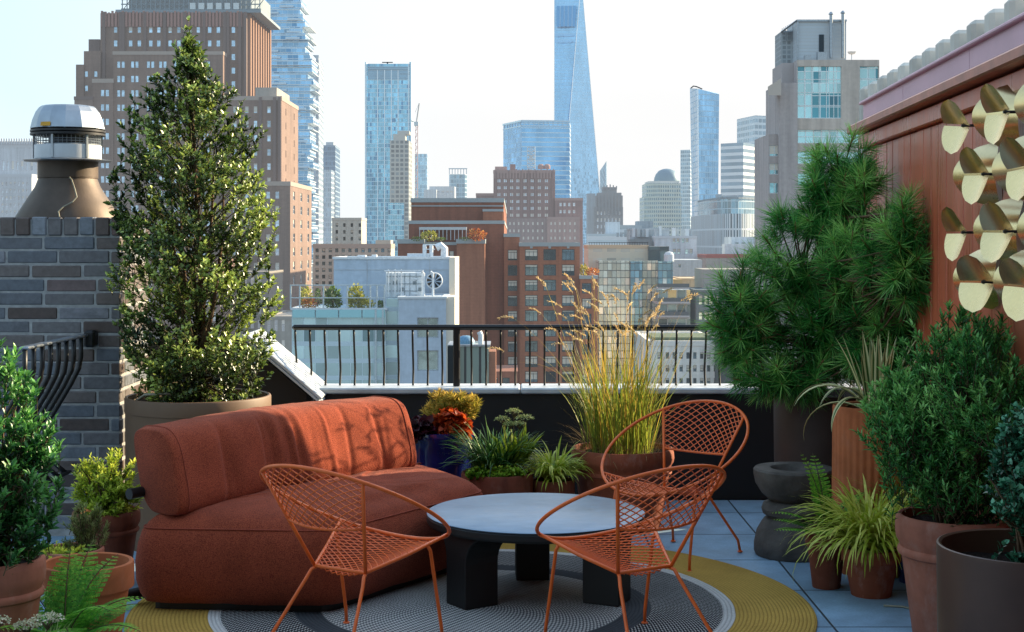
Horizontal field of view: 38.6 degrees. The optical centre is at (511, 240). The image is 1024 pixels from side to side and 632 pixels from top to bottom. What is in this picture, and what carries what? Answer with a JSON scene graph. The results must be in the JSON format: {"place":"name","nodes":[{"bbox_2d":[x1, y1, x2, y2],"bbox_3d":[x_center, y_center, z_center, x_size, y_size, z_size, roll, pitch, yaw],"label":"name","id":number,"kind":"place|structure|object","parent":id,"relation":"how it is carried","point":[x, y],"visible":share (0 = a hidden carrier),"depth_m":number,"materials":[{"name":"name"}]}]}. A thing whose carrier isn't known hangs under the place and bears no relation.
{"place":"outdoors","nodes":[
{"label":"outdoors","id":0,"kind":"place"},
{"bbox_2d":[0,138,41,216],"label":"building","id":1,"kind":"structure","parent":0,"point":[18,177],"depth_m":694.15,"materials":[{"name":"concrete"}]},
{"bbox_2d":[148,258,235,334],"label":"building","id":2,"kind":"structure","parent":0,"point":[218,308],"depth_m":330.06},
{"bbox_2d":[74,0,311,309],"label":"building","id":3,"kind":"structure","parent":0,"point":[131,50],"depth_m":424.21,"materials":[{"name":"brown brick"}]},
{"bbox_2d":[85,27,234,254],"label":"far windows","id":4,"kind":"structure","parent":3,"relation":"in","point":[209,28],"depth_m":424.22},
{"bbox_2d":[236,270,282,334],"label":"building","id":5,"kind":"structure","parent":0,"point":[278,274],"depth_m":360.27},
{"bbox_2d":[265,310,291,352],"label":"building","id":6,"kind":"structure","parent":0,"point":[280,323],"depth_m":260.00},
{"bbox_2d":[265,0,320,263],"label":"balcony tower","id":7,"kind":"structure","parent":0,"point":[294,67],"depth_m":820.00,"materials":[{"name":"blue glass"}]},
{"bbox_2d":[312,264,312,295],"bbox_3d":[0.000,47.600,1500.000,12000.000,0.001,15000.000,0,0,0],"label":"city ground","id":8,"kind":"structure","parent":0,"point":[312,279],"depth_m":1789.86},
{"bbox_2d":[397,198,597,389],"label":"building","id":9,"kind":"structure","parent":8,"relation":"on","point":[500,269],"depth_m":298.27,"materials":[{"name":"brown brick"}]},
{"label":"roof slab","id":10,"kind":"structure","parent":8,"relation":"on","visible":0},
{"bbox_2d":[314,384,862,499],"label":"parapet wall","id":11,"kind":"structure","parent":10,"relation":"on","point":[551,409],"depth_m":9.02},
{"bbox_2d":[292,325,851,385],"bbox_3d":[1.390,0.722,9.150,5.520,0.390,0.105,0,0,0],"label":"railing","id":12,"kind":"object","parent":11,"relation":"on","point":[456,329],"visible":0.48,"depth_m":9.12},
{"bbox_2d":[313,55,322,243],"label":"glass tower","id":13,"kind":"structure","parent":0,"point":[318,175],"depth_m":1010.06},
{"bbox_2d":[324,170,333,243],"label":"glass tower","id":14,"kind":"structure","parent":0,"point":[328,195],"depth_m":1120.00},
{"bbox_2d":[323,142,339,243],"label":"glass tower","id":15,"kind":"structure","parent":0,"point":[331,155],"depth_m":1150.00,"materials":[{"name":"blue glass"}]},
{"bbox_2d":[332,218,366,243],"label":"building","id":16,"kind":"structure","parent":0,"point":[349,230],"depth_m":560.00,"materials":[{"name":"concrete"}]},
{"bbox_2d":[313,240,394,295],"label":"building","id":17,"kind":"structure","parent":0,"point":[323,265],"depth_m":480.00,"materials":[{"name":"concrete"}]},
{"bbox_2d":[290,242,458,383],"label":"building","id":18,"kind":"structure","parent":0,"point":[416,288],"depth_m":150.00,"materials":[{"name":"grey concrete"}]},
{"bbox_2d":[417,318,437,337],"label":"window","id":19,"kind":"structure","parent":18,"relation":"in","point":[420,321],"depth_m":149.75,"materials":[{"name":"green glass"}]},
{"bbox_2d":[417,350,437,370],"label":"window","id":20,"kind":"structure","parent":18,"relation":"in","point":[421,354],"depth_m":149.75,"materials":[{"name":"green glass"}]},
{"bbox_2d":[365,62,413,243],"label":"glass tower","id":21,"kind":"structure","parent":0,"point":[389,100],"depth_m":1350.00,"materials":[{"name":"glass"}]},
{"bbox_2d":[388,131,412,255],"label":"construction tower","id":22,"kind":"structure","parent":0,"point":[401,180],"depth_m":1100.00,"materials":[{"name":"concrete"}]},
{"bbox_2d":[414,154,427,197],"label":"glass tower","id":23,"kind":"structure","parent":0,"point":[422,172],"depth_m":1500.00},
{"bbox_2d":[424,186,455,197],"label":"building","id":24,"kind":"structure","parent":0,"point":[440,192],"depth_m":910.00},
{"bbox_2d":[449,168,466,197],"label":"glass tower","id":25,"kind":"structure","parent":0,"point":[458,182],"depth_m":1196.00,"materials":[{"name":"glass"}]},
{"bbox_2d":[11,500,911,631],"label":"terrace floor","id":26,"kind":"structure","parent":0,"point":[842,608],"depth_m":7.17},
{"bbox_2d":[0,549,45,631],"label":"terracotta pot","id":27,"kind":"object","parent":26,"relation":"on","point":[22,589],"visible":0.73,"depth_m":5.10,"materials":[{"name":"ceramic"}]},
{"bbox_2d":[0,338,69,575],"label":"laurel shrub","id":28,"kind":"object","parent":27,"relation":"in","point":[27,450],"visible":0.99,"depth_m":5.15,"materials":[{"name":"green plant"}]},
{"bbox_2d":[0,217,148,535],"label":"brick chimney","id":29,"kind":"object","parent":26,"relation":"on","point":[53,282],"visible":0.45,"depth_m":7.90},
{"bbox_2d":[0,330,97,495],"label":"balcony rail","id":30,"kind":"object","parent":29,"relation":"attached to","point":[90,338],"visible":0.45,"depth_m":7.53,"materials":[{"name":"metal"}]},
{"bbox_2d":[15,104,113,218],"bbox_3d":[-2.489,-0.434,8.198,0.567,0.637,0.571,0,0,0],"label":"exhaust hood","id":31,"kind":"object","parent":29,"relation":"on","point":[67,157],"visible":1,"depth_m":8.04,"materials":[{"name":"brown metal"}]},
{"bbox_2d":[45,542,103,559],"bbox_3d":[-1.800,1.429,5.980,0.259,0.342,0.259,0,0,0],"label":"terracotta pot","id":32,"kind":"object","parent":26,"relation":"on","point":[101,549],"visible":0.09,"depth_m":5.99,"materials":[{"name":"ceramic"}]},
{"bbox_2d":[40,540,85,558],"bbox_3d":[-1.854,1.257,5.941,0.218,0.072,0.198,0,0,32],"label":"stonecrop","id":33,"kind":"object","parent":32,"relation":"in","point":[53,550],"visible":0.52,"depth_m":5.91,"materials":[{"name":"green plant"}]},
{"bbox_2d":[60,500,110,553],"bbox_3d":[-1.752,1.215,6.024,0.210,0.291,0.172,0,0,0],"label":"feathery herb","id":34,"kind":"object","parent":32,"relation":"in","point":[82,533],"visible":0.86,"depth_m":6.00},
{"bbox_2d":[43,552,133,631],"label":"terracotta pot","id":35,"kind":"object","parent":26,"relation":"on","point":[119,582],"visible":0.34,"depth_m":5.56,"materials":[{"name":"ceramic"}]},
{"bbox_2d":[71,506,140,556],"bbox_3d":[-1.886,1.427,6.800,0.310,0.347,0.310,0,0,0],"label":"terracotta pot","id":36,"kind":"object","parent":26,"relation":"on","point":[123,530],"visible":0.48,"depth_m":6.70,"materials":[{"name":"ceramic"}]},
{"bbox_2d":[69,447,143,516],"bbox_3d":[-1.879,1.145,6.792,0.364,0.359,0.319,0,0,43],"label":"chartreuse shrub","id":37,"kind":"object","parent":36,"relation":"in","point":[107,490],"visible":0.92,"depth_m":6.75,"materials":[{"name":"green plant"}]},
{"bbox_2d":[124,388,270,551],"bbox_3d":[-1.667,1.212,7.780,0.765,0.777,0.765,0,0,0],"label":"tree planter","id":38,"kind":"object","parent":26,"relation":"on","point":[141,413],"visible":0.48,"depth_m":7.48,"materials":[{"name":"beige plastic"}]},
{"bbox_2d":[103,15,286,402],"bbox_3d":[-1.693,-0.112,7.789,0.969,2.170,0.954,0,0,0],"label":"evergreen tree","id":39,"kind":"object","parent":38,"relation":"on","point":[190,367],"visible":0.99,"depth_m":7.68,"materials":[{"name":"green plant"}]},
{"bbox_2d":[148,329,326,404],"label":"raking wall","id":40,"kind":"structure","parent":26,"relation":"on","point":[290,380],"depth_m":8.90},
{"bbox_2d":[415,430,473,476],"bbox_3d":[-0.410,1.341,8.340,0.394,0.517,0.394,0,0,0],"label":"glazed pot","id":41,"kind":"object","parent":26,"relation":"on","point":[431,453],"visible":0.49,"depth_m":8.17,"materials":[{"name":"ceramic"}]},
{"bbox_2d":[408,414,437,443],"bbox_3d":[-0.525,1.069,8.222,0.256,0.189,0.236,0,0,-32],"label":"heuchera","id":42,"kind":"object","parent":41,"relation":"in","point":[420,425],"visible":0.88,"depth_m":8.17,"materials":[{"name":"purple plant"}]},
{"bbox_2d":[419,386,482,420],"bbox_3d":[-0.347,0.975,8.371,0.384,0.282,0.272,0,0,0],"label":"gold conifer","id":43,"kind":"object","parent":41,"relation":"on","point":[470,405],"visible":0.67,"depth_m":8.32,"materials":[{"name":"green plant"}]},
{"bbox_2d":[432,406,473,442],"bbox_3d":[-0.342,1.036,8.220,0.274,0.201,0.186,0,0,0],"label":"coleus","id":44,"kind":"object","parent":41,"relation":"in","point":[444,421],"visible":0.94,"depth_m":8.18,"materials":[{"name":"orange plant"}]},
{"bbox_2d":[124,543,816,631],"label":"round rug","id":45,"kind":"object","parent":26,"relation":"on","point":[727,597],"visible":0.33,"depth_m":6.28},
{"bbox_2d":[125,396,482,611],"bbox_3d":[-0.827,1.196,6.922,0.955,0.789,1.976,0,0,32],"label":"sofa","id":46,"kind":"object","parent":45,"relation":"on","point":[217,533],"visible":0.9,"depth_m":6.41,"materials":[{"name":"orange fabric"}]},
{"bbox_2d":[259,464,450,631],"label":"wire chair","id":47,"kind":"object","parent":45,"relation":"on","point":[401,553],"visible":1,"depth_m":5.64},
{"bbox_2d":[427,493,644,609],"bbox_3d":[0.107,1.405,6.580,0.980,0.370,0.980,0,0,0],"label":"coffee table","id":48,"kind":"object","parent":45,"relation":"on","point":[484,528],"visible":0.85,"depth_m":6.37,"materials":[{"name":"stone"}]},
{"bbox_2d":[535,464,725,631],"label":"wire chair","id":49,"kind":"object","parent":45,"relation":"on","point":[569,544],"visible":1,"depth_m":5.64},
{"bbox_2d":[600,400,748,570],"bbox_3d":[0.820,1.216,7.380,0.747,0.758,0.747,0,0,39],"label":"wire chair","id":50,"kind":"object","parent":45,"relation":"on","point":[664,447],"visible":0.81,"depth_m":7.52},
{"bbox_2d":[461,467,532,494],"bbox_3d":[-0.080,1.427,7.920,0.394,0.347,0.394,0,0,0],"label":"terracotta bowl","id":51,"kind":"object","parent":26,"relation":"on","point":[501,485],"visible":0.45,"depth_m":7.74,"materials":[{"name":"ceramic"}]},
{"bbox_2d":[465,464,527,480],"bbox_3d":[-0.081,1.239,7.792,0.338,0.090,0.157,0,0,0],"label":"creeping jenny","id":52,"kind":"object","parent":51,"relation":"in","point":[478,472],"visible":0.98,"depth_m":7.77,"materials":[{"name":"green plant"}]},
{"bbox_2d":[440,417,553,476],"bbox_3d":[-0.087,1.128,7.958,0.686,0.326,0.673,0,0,0],"label":"lilyturf","id":53,"kind":"object","parent":51,"relation":"in","point":[490,457],"visible":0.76,"depth_m":7.87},
{"bbox_2d":[491,408,542,467],"bbox_3d":[0.001,1.116,7.969,0.384,0.408,0.279,0,0,-28],"label":"sedum","id":54,"kind":"object","parent":51,"relation":"in","point":[513,434],"visible":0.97,"depth_m":7.95,"materials":[{"name":"green plant"}]},
{"bbox_2d":[533,477,574,493],"bbox_3d":[0.225,1.449,7.950,0.232,0.302,0.232,0,0,0],"label":"terracotta pot","id":55,"kind":"object","parent":26,"relation":"on","point":[569,488],"visible":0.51,"depth_m":7.86,"materials":[{"name":"ceramic"}]},
{"bbox_2d":[513,436,594,490],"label":"gold grass","id":56,"kind":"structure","parent":55,"relation":"in","point":[560,469],"depth_m":7.89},
{"bbox_2d":[571,442,673,533],"bbox_3d":[0.615,1.377,8.150,0.576,0.447,0.576,0,0,0],"label":"terracotta pot","id":57,"kind":"object","parent":26,"relation":"on","point":[627,465],"visible":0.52,"depth_m":7.93,"materials":[{"name":"ceramic"}]},
{"bbox_2d":[491,273,698,470],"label":"feather grass","id":58,"kind":"object","parent":57,"relation":"in","point":[604,431],"depth_m":8.06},
{"bbox_2d":[753,462,831,561],"bbox_3d":[1.437,1.379,7.450,0.412,0.441,0.412,0,0,0],"label":"stone planter","id":59,"kind":"object","parent":26,"relation":"on","point":[779,485],"visible":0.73,"depth_m":7.31,"materials":[{"name":"grey stone"}]},
{"bbox_2d":[773,388,856,509],"bbox_3d":[1.690,1.219,8.050,0.496,0.762,0.496,0,0,0],"label":"pine planter","id":60,"kind":"object","parent":26,"relation":"on","point":[791,442],"visible":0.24,"depth_m":7.84,"materials":[{"name":"concrete"}]},
{"bbox_2d":[690,119,933,416],"bbox_3d":[1.613,0.144,7.512,1.318,1.643,1.379,0,0,0],"label":"pine tree","id":61,"kind":"object","parent":60,"relation":"in","point":[855,276],"visible":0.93,"depth_m":7.71,"materials":[{"name":"green plant"}]},
{"bbox_2d":[805,526,844,589],"bbox_3d":[1.450,1.468,6.750,0.192,0.264,0.192,0,0,0],"label":"terracotta pot","id":62,"kind":"object","parent":26,"relation":"on","point":[825,575],"visible":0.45,"depth_m":6.69,"materials":[{"name":"ceramic"}]},
{"bbox_2d":[771,451,864,534],"bbox_3d":[1.400,1.175,6.732,0.404,0.375,0.384,0,0,23],"label":"fern","id":63,"kind":"object","parent":62,"relation":"in","point":[813,478],"visible":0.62,"depth_m":6.79,"materials":[{"name":"green plant"}]},
{"bbox_2d":[831,401,910,577],"bbox_3d":[1.746,1.200,7.100,0.387,0.800,0.384,0,0,0],"label":"ribbed planter","id":64,"kind":"object","parent":26,"relation":"on","point":[852,459],"visible":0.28,"depth_m":6.96,"materials":[{"name":"ceramic"}]},
{"bbox_2d":[793,331,915,444],"bbox_3d":[1.812,0.732,7.099,0.902,0.590,0.914,0,0,0],"label":"yucca","id":65,"kind":"object","parent":64,"relation":"in","point":[872,361],"visible":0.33,"depth_m":7.08,"materials":[{"name":"green plant"}]},
{"bbox_2d":[841,543,901,598],"bbox_3d":[1.620,1.492,6.600,0.267,0.217,0.267,0,0,0],"label":"terracotta pot","id":66,"kind":"object","parent":26,"relation":"on","point":[876,580],"visible":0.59,"depth_m":6.51,"materials":[{"name":"ceramic"}]},
{"bbox_2d":[781,473,928,584],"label":"gold grass","id":67,"kind":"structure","parent":66,"relation":"in","point":[869,529],"depth_m":6.49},
{"bbox_2d":[847,12,1023,522],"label":"bulkhead wall","id":68,"kind":"structure","parent":26,"relation":"on","point":[902,119],"depth_m":6.71,"materials":[{"name":"paint"}]},
{"bbox_2d":[859,0,1023,194],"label":"concrete parapet","id":69,"kind":"structure","parent":68,"relation":"on","point":[993,18],"depth_m":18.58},
{"bbox_2d":[940,99,973,153],"bbox_3d":[1.770,-0.445,5.725,0.226,0.214,0.188,0,0,33],"label":"wall sculpture","id":70,"kind":"object","parent":68,"relation":"attached to","point":[953,138],"depth_m":5.77,"materials":[{"name":"gold metal"}]},
{"bbox_2d":[941,207,973,260],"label":"wall sculpture","id":71,"kind":"object","parent":68,"relation":"attached to","point":[953,243],"depth_m":5.78,"materials":[{"name":"gold metal"}]},
{"bbox_2d":[956,255,993,312],"bbox_3d":[1.749,0.161,5.416,0.235,0.216,0.177,0,0,30],"label":"wall sculpture","id":72,"kind":"object","parent":68,"relation":"attached to","point":[973,297],"depth_m":5.45,"materials":[{"name":"gold metal"}]},
{"bbox_2d":[953,250,997,309],"bbox_3d":[1.855,0.148,5.757,0.096,0.252,0.252,0,0,-21],"label":"wall sculpture","id":73,"kind":"object","parent":68,"relation":"attached to","point":[992,302],"depth_m":5.73,"materials":[{"name":"gold metal"}]},
{"bbox_2d":[959,147,992,203],"bbox_3d":[1.749,-0.240,5.418,0.225,0.215,0.190,0,0,34],"label":"wall sculpture","id":74,"kind":"object","parent":68,"relation":"attached to","point":[970,160],"depth_m":5.47,"materials":[{"name":"gold metal"}]},
{"bbox_2d":[953,143,998,203],"bbox_3d":[1.855,-0.258,5.757,0.096,0.252,0.252,0,0,-21],"label":"wall sculpture","id":75,"kind":"object","parent":68,"relation":"attached to","point":[987,154],"depth_m":5.73,"materials":[{"name":"gold metal"}]},
{"bbox_2d":[972,85,1018,145],"bbox_3d":[1.835,-0.462,5.447,0.095,0.251,0.252,0,0,-22],"label":"wall sculpture","id":76,"kind":"object","parent":68,"relation":"attached to","point":[1008,95],"depth_m":5.43,"materials":[{"name":"gold metal"}]},
{"bbox_2d":[979,201,1016,262],"bbox_3d":[1.730,-0.028,5.118,0.227,0.216,0.184,0,0,33],"label":"wall sculpture","id":77,"kind":"object","parent":68,"relation":"attached to","point":[993,246],"depth_m":5.16,"materials":[{"name":"gold metal"}]},
{"bbox_2d":[980,84,1015,143],"bbox_3d":[1.729,-0.443,5.119,0.223,0.215,0.194,0,0,36],"label":"wall sculpture","id":78,"kind":"object","parent":68,"relation":"attached to","point":[991,99],"depth_m":5.17,"materials":[{"name":"gold metal"}]},
{"bbox_2d":[973,198,1022,259],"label":"wall sculpture","id":79,"kind":"object","parent":68,"relation":"attached to","point":[1011,208],"depth_m":5.41,"materials":[{"name":"gold metal"}]},
{"bbox_2d":[992,136,1023,199],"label":"wall sculpture","id":80,"kind":"object","parent":68,"relation":"attached to","point":[999,171],"depth_m":5.21,"materials":[{"name":"gold metal"}]},
{"bbox_2d":[993,250,1023,298],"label":"wall sculpture","id":81,"kind":"object","parent":68,"relation":"attached to","point":[998,283],"depth_m":5.21,"materials":[{"name":"gold metal"}]},
{"bbox_2d":[999,257,1023,320],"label":"wall sculpture","id":82,"kind":"object","parent":68,"relation":"attached to","point":[1011,271],"depth_m":4.90,"materials":[{"name":"gold metal"}]},
{"bbox_2d":[1000,137,1023,200],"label":"wall sculpture","id":83,"kind":"object","parent":68,"relation":"attached to","point":[1012,153],"depth_m":4.90,"materials":[{"name":"gold metal"}]},
{"bbox_2d":[1014,85,1023,123],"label":"wall sculpture","id":84,"kind":"object","parent":68,"relation":"attached to","point":[1019,104],"depth_m":4.95,"materials":[{"name":"gold metal"}]},
{"bbox_2d":[895,505,1010,631],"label":"terracotta pot","id":85,"kind":"object","parent":26,"relation":"on","point":[918,535],"visible":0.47,"depth_m":5.59,"materials":[{"name":"ceramic"}]},
{"bbox_2d":[850,299,1023,526],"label":"oleander shrub","id":86,"kind":"object","parent":85,"relation":"in","point":[957,413],"visible":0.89,"depth_m":5.53,"materials":[{"name":"green plant"}]},
{"bbox_2d":[936,528,1023,631],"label":"metal planter","id":87,"kind":"object","parent":26,"relation":"on","point":[979,589],"visible":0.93,"depth_m":4.27,"materials":[{"name":"metal"}]},
{"bbox_2d":[979,401,1023,562],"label":"box shrub","id":88,"kind":"object","parent":87,"relation":"in","point":[1009,484],"visible":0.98,"depth_m":4.42,"materials":[{"name":"green plant"}]},
{"bbox_2d":[448,331,495,383],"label":"building","id":89,"kind":"structure","parent":0,"point":[478,352],"depth_m":118.00,"materials":[{"name":"grey concrete"}]},
{"bbox_2d":[0,0,1007,224],"label":"sky","id":90,"kind":"structure","parent":0,"point":[481,66],"materials":[{"name":"white"}]},
{"bbox_2d":[496,365,517,383],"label":"building","id":91,"kind":"structure","parent":0,"point":[507,374],"depth_m":200.00,"materials":[{"name":"brown brick"}]},
{"bbox_2d":[476,147,582,272],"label":"building","id":92,"kind":"structure","parent":0,"point":[537,210],"depth_m":779.10,"materials":[{"name":"brown brick"}]},
{"bbox_2d":[502,120,570,197],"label":"banded glass block","id":93,"kind":"structure","parent":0,"point":[549,141],"depth_m":1304.46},
{"bbox_2d":[554,0,599,273],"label":"tapered glass tower","id":94,"kind":"structure","parent":0,"point":[572,96],"depth_m":1902.18,"materials":[{"name":"glass"}]},
{"bbox_2d":[586,184,622,244],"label":"building","id":95,"kind":"structure","parent":0,"point":[604,206],"depth_m":950.49,"materials":[{"name":"grey stone"}]},
{"bbox_2d":[587,221,652,244],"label":"building","id":96,"kind":"structure","parent":0,"point":[615,231],"depth_m":640.00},
{"bbox_2d":[583,242,673,383],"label":"building","id":97,"kind":"structure","parent":0,"point":[624,268],"depth_m":350.00,"materials":[{"name":"beige glass"}]},
{"bbox_2d":[640,169,681,235],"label":"domed tower","id":98,"kind":"structure","parent":0,"point":[661,202],"depth_m":1299.92,"materials":[{"name":"stone"}]},
{"bbox_2d":[626,226,696,258],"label":"building","id":99,"kind":"structure","parent":0,"point":[683,245],"depth_m":460.27,"materials":[{"name":"grey concrete"}]},
{"bbox_2d":[652,284,689,330],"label":"building","id":100,"kind":"structure","parent":0,"point":[671,300],"depth_m":332.00,"materials":[{"name":"grey glass"}]},
{"bbox_2d":[635,331,714,383],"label":"building","id":101,"kind":"structure","parent":0,"point":[697,360],"depth_m":250.00,"materials":[{"name":"concrete"}]},
{"bbox_2d":[680,150,691,228],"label":"glass tower","id":102,"kind":"structure","parent":0,"point":[685,175],"depth_m":1397.93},
{"bbox_2d":[673,259,701,275],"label":"building","id":103,"kind":"structure","parent":0,"point":[683,267],"depth_m":400.00,"materials":[{"name":"grey concrete"}]},
{"bbox_2d":[690,85,718,215],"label":"slanted glass tower","id":104,"kind":"structure","parent":0,"point":[704,114],"depth_m":1053.80,"materials":[{"name":"blue glass"}]},
{"bbox_2d":[689,268,754,333],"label":"building","id":105,"kind":"structure","parent":0,"point":[700,277],"depth_m":338.45,"materials":[{"name":"grey concrete"}]},
{"bbox_2d":[691,194,754,258],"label":"curved slot building","id":106,"kind":"structure","parent":0,"point":[717,220],"depth_m":623.77,"materials":[{"name":"stone"}]},
{"bbox_2d":[697,237,754,267],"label":"building","id":107,"kind":"structure","parent":0,"point":[710,260],"depth_m":459.50,"materials":[{"name":"grey concrete"}]},
{"bbox_2d":[721,143,754,197],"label":"glass tower","id":108,"kind":"structure","parent":0,"point":[737,168],"depth_m":865.82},
{"bbox_2d":[737,115,765,143],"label":"glass tower","id":109,"kind":"structure","parent":0,"point":[751,129],"depth_m":937.49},
{"bbox_2d":[755,11,878,383],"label":"building","id":110,"kind":"structure","parent":0,"point":[819,81],"depth_m":240.42,"materials":[{"name":"concrete"}]},
{"bbox_2d":[798,66,840,117],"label":"corner window","id":111,"kind":"structure","parent":110,"relation":"in","point":[819,87],"depth_m":240.42,"materials":[{"name":"teal glass"}]},
{"bbox_2d":[798,130,857,142],"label":"corner window","id":112,"kind":"structure","parent":110,"relation":"in","point":[803,135],"depth_m":240.42,"materials":[{"name":"teal glass"}]},
{"bbox_2d":[860,66,877,88],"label":"corner window","id":113,"kind":"structure","parent":110,"relation":"in","point":[868,74],"depth_m":240.42,"materials":[{"name":"teal glass"}]},
{"bbox_3d":[-1.585,1.529,4.930,0.182,0.142,0.182,0,0,0],"label":"terracotta pot","id":114,"kind":"object","parent":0,"visible":0},
{"bbox_2d":[7,610,81,631],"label":"yarrow","id":115,"kind":"object","parent":114,"relation":"in","point":[48,615],"visible":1,"depth_m":4.94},
{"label":"terracotta pot","id":116,"kind":"object","parent":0,"visible":0},
{"bbox_2d":[0,541,145,631],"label":"fern","id":117,"kind":"object","parent":116,"relation":"in","point":[79,609],"visible":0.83,"depth_m":5.29,"materials":[{"name":"green plant"}]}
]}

